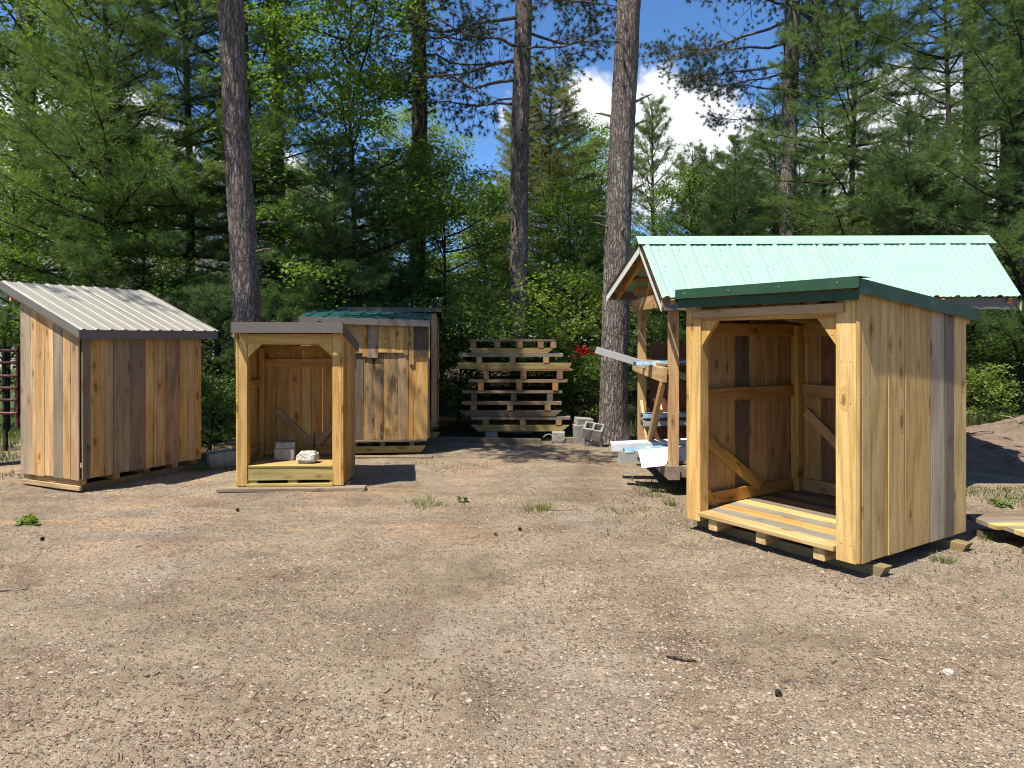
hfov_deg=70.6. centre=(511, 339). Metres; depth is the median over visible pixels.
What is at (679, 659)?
twig
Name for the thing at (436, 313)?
back shed
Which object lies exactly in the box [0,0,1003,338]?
sky
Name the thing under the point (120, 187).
spruce tree
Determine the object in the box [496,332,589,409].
shrub
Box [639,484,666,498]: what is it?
weed
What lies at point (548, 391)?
pallet
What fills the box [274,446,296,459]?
concrete block
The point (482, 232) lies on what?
maple tree
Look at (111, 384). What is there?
plank shed
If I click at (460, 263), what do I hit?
maple tree
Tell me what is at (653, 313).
bush
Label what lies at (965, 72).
pine tree
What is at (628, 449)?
metal trim
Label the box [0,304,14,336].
window
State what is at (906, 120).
white pine
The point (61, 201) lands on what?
white pine
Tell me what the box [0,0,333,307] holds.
white pine
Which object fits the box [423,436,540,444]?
ground beam
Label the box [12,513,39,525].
weed
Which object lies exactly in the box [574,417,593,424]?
concrete block
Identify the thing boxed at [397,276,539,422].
shrub
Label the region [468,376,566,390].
pallet
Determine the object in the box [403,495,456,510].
weed
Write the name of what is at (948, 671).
stone
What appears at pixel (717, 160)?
white pine
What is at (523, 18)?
pine tree
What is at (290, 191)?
maple tree
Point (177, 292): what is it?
shrub
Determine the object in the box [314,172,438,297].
maple tree
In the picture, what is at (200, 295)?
young pine
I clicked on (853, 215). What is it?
white pine
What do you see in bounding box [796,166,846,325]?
white pine
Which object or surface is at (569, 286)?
shrub
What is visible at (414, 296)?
bush
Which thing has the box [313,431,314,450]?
rod
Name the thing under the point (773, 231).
maple tree
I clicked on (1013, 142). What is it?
pine tree
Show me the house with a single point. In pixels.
(11, 365)
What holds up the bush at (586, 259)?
on the ground at (434, 596)
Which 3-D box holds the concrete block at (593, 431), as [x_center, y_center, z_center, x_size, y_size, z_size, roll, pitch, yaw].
[1.208,1.370,10.750,0.294,0.186,0.256,9,22,14]
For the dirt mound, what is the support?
on the ground at (434, 596)
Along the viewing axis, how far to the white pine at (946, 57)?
16.59 m
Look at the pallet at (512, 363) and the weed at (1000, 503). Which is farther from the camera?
the pallet at (512, 363)
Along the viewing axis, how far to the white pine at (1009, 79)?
14.19 m
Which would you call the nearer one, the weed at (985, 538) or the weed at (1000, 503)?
the weed at (985, 538)
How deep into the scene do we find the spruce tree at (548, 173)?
22.50 m
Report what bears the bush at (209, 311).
on the ground at (434, 596)
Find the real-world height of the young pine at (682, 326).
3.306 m
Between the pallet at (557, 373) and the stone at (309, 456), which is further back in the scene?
the pallet at (557, 373)
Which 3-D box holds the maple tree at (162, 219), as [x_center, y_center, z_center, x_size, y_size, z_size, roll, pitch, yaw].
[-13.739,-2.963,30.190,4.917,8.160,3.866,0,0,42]
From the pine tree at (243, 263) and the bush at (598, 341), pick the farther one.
the bush at (598, 341)
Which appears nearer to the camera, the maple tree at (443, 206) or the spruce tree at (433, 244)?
the maple tree at (443, 206)
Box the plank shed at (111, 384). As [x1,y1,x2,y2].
[0,280,217,490]
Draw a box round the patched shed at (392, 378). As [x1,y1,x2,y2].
[299,308,430,452]
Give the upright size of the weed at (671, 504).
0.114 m
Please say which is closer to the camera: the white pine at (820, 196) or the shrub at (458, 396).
the shrub at (458, 396)
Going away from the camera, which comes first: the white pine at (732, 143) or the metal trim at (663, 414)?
the metal trim at (663, 414)
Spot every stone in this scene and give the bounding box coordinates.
[296,450,318,462]
[775,688,781,696]
[942,668,953,675]
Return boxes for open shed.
[231,320,358,486]
[675,276,979,576]
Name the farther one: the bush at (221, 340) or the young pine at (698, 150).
the young pine at (698, 150)
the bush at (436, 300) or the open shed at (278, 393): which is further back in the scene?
the bush at (436, 300)
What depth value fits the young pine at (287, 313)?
12.59 m
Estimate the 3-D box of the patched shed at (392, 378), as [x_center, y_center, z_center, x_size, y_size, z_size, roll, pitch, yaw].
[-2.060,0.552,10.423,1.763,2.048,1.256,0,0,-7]
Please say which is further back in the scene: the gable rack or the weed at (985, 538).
the gable rack
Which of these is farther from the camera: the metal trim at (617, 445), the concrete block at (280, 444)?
the metal trim at (617, 445)
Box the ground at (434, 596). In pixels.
[0,340,1023,767]
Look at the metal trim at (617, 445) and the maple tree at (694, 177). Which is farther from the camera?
the maple tree at (694, 177)
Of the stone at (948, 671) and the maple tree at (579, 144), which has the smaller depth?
the stone at (948, 671)
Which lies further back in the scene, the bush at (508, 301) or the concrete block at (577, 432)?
the bush at (508, 301)
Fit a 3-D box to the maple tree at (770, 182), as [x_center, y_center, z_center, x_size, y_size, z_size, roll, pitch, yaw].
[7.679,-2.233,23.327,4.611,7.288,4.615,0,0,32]
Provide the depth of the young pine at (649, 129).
25.64 m
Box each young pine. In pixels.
[161,279,272,443]
[209,276,333,402]
[627,311,685,419]
[629,91,688,335]
[661,137,719,235]
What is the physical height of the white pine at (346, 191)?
5.686 m
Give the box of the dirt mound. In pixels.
[966,415,1023,477]
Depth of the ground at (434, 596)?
4.13 m
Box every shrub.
[138,278,231,401]
[201,364,235,450]
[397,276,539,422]
[423,295,529,430]
[480,260,650,420]
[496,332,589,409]
[537,353,635,424]
[566,345,594,417]
[579,308,685,384]
[958,267,1023,410]
[966,294,1023,401]
[966,362,1023,423]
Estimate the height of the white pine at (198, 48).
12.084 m
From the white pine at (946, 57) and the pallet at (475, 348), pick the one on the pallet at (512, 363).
the pallet at (475, 348)
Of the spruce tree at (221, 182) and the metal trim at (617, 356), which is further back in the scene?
the spruce tree at (221, 182)
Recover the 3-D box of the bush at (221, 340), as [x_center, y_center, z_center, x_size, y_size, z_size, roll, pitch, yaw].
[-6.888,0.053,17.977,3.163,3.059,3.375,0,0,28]
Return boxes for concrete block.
[206,448,235,468]
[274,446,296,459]
[275,440,296,448]
[484,431,497,437]
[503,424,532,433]
[552,430,564,441]
[573,424,583,442]
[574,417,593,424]
[582,421,604,441]
[582,439,603,445]
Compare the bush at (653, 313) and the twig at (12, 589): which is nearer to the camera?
the twig at (12, 589)
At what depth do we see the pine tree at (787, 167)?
19.84 m
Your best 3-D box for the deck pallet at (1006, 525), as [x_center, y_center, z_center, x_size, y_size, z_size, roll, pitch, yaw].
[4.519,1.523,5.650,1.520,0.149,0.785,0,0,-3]
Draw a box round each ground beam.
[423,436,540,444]
[565,437,574,442]
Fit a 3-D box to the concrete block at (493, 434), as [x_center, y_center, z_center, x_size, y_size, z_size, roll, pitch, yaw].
[-0.336,1.524,11.500,0.194,0.154,0.304,0,0,-6]
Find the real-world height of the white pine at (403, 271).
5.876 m
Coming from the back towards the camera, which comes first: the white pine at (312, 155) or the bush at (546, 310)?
the white pine at (312, 155)
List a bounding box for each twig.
[0,588,28,590]
[143,671,159,676]
[666,655,696,661]
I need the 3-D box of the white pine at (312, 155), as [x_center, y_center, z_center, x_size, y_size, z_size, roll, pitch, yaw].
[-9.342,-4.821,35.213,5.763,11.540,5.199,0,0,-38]
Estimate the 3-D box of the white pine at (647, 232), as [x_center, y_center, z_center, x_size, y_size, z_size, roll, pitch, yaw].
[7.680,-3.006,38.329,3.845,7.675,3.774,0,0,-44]
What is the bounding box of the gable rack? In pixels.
[606,235,1020,479]
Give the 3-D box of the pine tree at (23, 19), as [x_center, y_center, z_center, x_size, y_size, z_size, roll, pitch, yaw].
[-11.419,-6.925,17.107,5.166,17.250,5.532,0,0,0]
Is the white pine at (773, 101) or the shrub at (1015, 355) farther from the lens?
the white pine at (773, 101)
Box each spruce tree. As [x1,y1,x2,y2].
[84,120,157,238]
[182,114,268,265]
[258,139,292,241]
[398,154,459,338]
[457,55,631,374]
[461,99,566,344]
[846,144,896,235]
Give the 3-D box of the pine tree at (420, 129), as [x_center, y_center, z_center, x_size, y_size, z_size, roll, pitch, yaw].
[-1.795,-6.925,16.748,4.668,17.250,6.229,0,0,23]
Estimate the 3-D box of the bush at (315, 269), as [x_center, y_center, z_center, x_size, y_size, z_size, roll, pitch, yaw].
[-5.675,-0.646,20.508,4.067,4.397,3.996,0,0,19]
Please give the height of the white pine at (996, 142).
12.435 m
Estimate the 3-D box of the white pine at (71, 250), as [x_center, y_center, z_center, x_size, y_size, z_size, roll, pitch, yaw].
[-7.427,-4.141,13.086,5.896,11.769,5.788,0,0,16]
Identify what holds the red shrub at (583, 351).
on the ground at (434, 596)
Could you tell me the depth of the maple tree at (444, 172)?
15.98 m
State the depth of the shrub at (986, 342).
14.27 m
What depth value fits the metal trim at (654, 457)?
7.73 m
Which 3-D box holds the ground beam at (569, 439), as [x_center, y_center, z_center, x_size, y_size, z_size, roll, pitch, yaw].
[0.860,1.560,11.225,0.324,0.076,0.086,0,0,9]
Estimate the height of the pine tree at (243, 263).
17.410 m
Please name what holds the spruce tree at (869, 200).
on the ground at (434, 596)
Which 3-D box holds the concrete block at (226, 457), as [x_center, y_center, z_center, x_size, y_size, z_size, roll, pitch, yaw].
[-3.620,1.503,9.100,0.396,0.202,0.197,-4,6,-35]
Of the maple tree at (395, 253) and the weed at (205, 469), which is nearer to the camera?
the weed at (205, 469)
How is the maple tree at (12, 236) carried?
on the ground at (434, 596)
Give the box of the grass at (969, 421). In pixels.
[0,410,1023,605]
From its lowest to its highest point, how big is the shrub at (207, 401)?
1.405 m
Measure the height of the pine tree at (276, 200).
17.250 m
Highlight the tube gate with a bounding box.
[0,339,19,450]
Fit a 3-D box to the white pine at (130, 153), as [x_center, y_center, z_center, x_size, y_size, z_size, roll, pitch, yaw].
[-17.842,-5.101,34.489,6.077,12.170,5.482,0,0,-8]
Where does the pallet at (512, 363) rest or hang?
on the pallet at (557, 373)
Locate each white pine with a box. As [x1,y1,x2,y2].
[0,0,277,372]
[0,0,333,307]
[11,155,85,237]
[62,110,132,231]
[90,110,165,236]
[101,0,394,322]
[179,69,304,270]
[261,129,412,345]
[295,120,362,227]
[313,138,441,344]
[629,213,667,333]
[664,144,747,320]
[684,132,782,235]
[714,131,769,228]
[721,0,922,235]
[736,85,833,235]
[741,0,1002,235]
[769,143,833,230]
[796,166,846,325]
[809,0,1023,295]
[843,94,1013,370]
[868,0,1023,414]
[936,73,1000,313]
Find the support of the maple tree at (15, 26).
on the ground at (434, 596)
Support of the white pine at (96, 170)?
on the ground at (434, 596)
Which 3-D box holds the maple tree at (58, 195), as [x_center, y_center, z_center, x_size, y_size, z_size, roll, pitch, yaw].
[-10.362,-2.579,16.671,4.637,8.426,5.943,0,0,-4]
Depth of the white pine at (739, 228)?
18.64 m
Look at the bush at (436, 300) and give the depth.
16.68 m
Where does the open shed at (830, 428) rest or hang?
on the ground at (434, 596)
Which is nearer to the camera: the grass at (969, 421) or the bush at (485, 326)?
the grass at (969, 421)
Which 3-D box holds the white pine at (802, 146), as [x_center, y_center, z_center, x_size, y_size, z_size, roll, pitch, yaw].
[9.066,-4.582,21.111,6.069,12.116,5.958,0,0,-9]
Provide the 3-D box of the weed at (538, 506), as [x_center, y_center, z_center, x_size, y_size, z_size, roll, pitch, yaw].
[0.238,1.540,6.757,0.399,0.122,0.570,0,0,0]
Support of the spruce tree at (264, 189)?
on the ground at (434, 596)
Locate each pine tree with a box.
[1,0,135,397]
[159,0,285,345]
[218,0,276,392]
[328,0,616,395]
[374,0,551,305]
[507,0,652,442]
[638,0,902,235]
[879,0,1003,378]
[982,2,1023,401]
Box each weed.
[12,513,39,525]
[190,459,218,472]
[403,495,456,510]
[457,495,468,502]
[521,498,556,513]
[600,503,657,516]
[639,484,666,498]
[659,494,684,506]
[929,550,961,563]
[978,534,1005,542]
[990,492,1013,507]
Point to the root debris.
(969, 433)
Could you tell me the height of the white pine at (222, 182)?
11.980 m
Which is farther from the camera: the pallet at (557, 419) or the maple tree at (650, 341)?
the maple tree at (650, 341)
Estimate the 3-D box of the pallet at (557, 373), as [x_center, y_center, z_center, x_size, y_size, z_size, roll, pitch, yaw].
[0.194,0.549,11.844,1.520,0.162,1.047,0,0,0]
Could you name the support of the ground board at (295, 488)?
on the ground at (434, 596)
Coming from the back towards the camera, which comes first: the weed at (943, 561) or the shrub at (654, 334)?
the shrub at (654, 334)
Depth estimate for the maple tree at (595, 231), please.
16.68 m
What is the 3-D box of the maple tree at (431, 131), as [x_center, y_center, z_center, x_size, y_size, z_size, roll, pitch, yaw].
[-4.058,-4.244,29.515,6.546,10.864,5.147,0,0,7]
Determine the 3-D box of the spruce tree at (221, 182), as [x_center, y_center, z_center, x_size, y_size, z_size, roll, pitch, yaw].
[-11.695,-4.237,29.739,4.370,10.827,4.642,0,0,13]
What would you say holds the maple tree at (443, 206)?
on the ground at (434, 596)
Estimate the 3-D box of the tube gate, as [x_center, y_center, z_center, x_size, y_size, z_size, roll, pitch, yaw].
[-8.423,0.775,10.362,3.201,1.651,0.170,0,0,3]
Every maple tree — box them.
[0,0,184,412]
[0,32,181,317]
[0,154,146,430]
[42,118,222,342]
[131,197,198,246]
[162,0,513,310]
[256,162,338,296]
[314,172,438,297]
[337,103,490,292]
[372,141,537,404]
[408,177,539,385]
[432,250,481,329]
[457,192,537,293]
[477,177,637,396]
[528,122,645,327]
[529,109,636,293]
[630,161,756,343]
[630,231,683,349]
[673,149,802,235]
[737,186,822,235]
[859,149,1018,353]
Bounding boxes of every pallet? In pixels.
[457,352,571,368]
[459,396,561,416]
[463,386,561,400]
[468,340,555,353]
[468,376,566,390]
[471,410,569,431]
[476,368,572,378]
[966,513,1023,553]
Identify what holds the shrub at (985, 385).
on the ground at (434, 596)
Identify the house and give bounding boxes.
[0,240,330,368]
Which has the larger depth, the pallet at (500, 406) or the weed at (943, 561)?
the pallet at (500, 406)
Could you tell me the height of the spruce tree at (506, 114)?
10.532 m
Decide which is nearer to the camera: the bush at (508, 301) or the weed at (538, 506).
the weed at (538, 506)
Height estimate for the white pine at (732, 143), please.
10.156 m
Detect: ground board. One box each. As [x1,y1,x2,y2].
[216,485,366,491]
[355,455,432,458]
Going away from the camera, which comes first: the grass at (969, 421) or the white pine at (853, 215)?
the grass at (969, 421)
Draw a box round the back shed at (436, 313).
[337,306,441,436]
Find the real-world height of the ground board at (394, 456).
0.027 m
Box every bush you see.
[145,265,233,384]
[202,286,232,376]
[204,280,303,381]
[268,241,362,321]
[280,246,437,345]
[384,273,474,390]
[448,296,508,378]
[454,267,580,357]
[484,266,600,373]
[499,234,660,403]
[576,239,683,378]
[587,285,657,381]
[959,295,1015,402]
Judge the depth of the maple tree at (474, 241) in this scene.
18.61 m
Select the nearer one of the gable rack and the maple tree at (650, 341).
the gable rack
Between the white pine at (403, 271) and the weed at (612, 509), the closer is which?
the weed at (612, 509)
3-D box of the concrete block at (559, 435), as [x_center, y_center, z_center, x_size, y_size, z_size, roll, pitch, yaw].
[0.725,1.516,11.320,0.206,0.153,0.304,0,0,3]
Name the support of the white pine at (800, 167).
on the ground at (434, 596)
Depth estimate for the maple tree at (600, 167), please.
26.74 m
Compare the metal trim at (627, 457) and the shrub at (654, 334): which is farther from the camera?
the shrub at (654, 334)
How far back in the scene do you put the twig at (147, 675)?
3.44 m
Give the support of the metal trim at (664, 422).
on the gable rack
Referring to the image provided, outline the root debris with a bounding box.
[966,415,1023,464]
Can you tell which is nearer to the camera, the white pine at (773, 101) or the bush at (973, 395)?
the bush at (973, 395)
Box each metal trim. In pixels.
[595,347,685,379]
[610,438,686,450]
[618,453,639,461]
[623,444,686,452]
[633,360,685,365]
[637,445,686,467]
[640,411,686,417]
[640,419,686,425]
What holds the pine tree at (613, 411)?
on the ground at (434, 596)
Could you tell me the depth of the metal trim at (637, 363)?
8.11 m
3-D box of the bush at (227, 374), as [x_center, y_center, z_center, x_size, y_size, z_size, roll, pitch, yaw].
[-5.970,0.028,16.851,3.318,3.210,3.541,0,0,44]
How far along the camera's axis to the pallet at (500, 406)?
11.33 m
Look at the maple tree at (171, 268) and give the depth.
13.13 m
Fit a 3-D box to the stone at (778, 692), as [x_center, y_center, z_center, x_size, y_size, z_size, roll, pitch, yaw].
[1.192,1.587,3.240,0.028,0.036,0.025,0,0,0]
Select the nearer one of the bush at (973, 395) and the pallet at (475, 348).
the pallet at (475, 348)
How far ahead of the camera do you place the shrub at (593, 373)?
12.36 m
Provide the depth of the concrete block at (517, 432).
12.20 m
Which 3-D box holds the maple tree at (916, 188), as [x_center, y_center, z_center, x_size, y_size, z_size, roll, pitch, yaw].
[10.175,-1.640,17.602,4.056,6.410,4.059,0,0,-34]
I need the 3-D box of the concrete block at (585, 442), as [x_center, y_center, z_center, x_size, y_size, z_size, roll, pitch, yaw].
[1.211,1.583,10.850,0.264,0.195,0.242,-6,9,-12]
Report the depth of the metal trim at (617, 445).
8.33 m

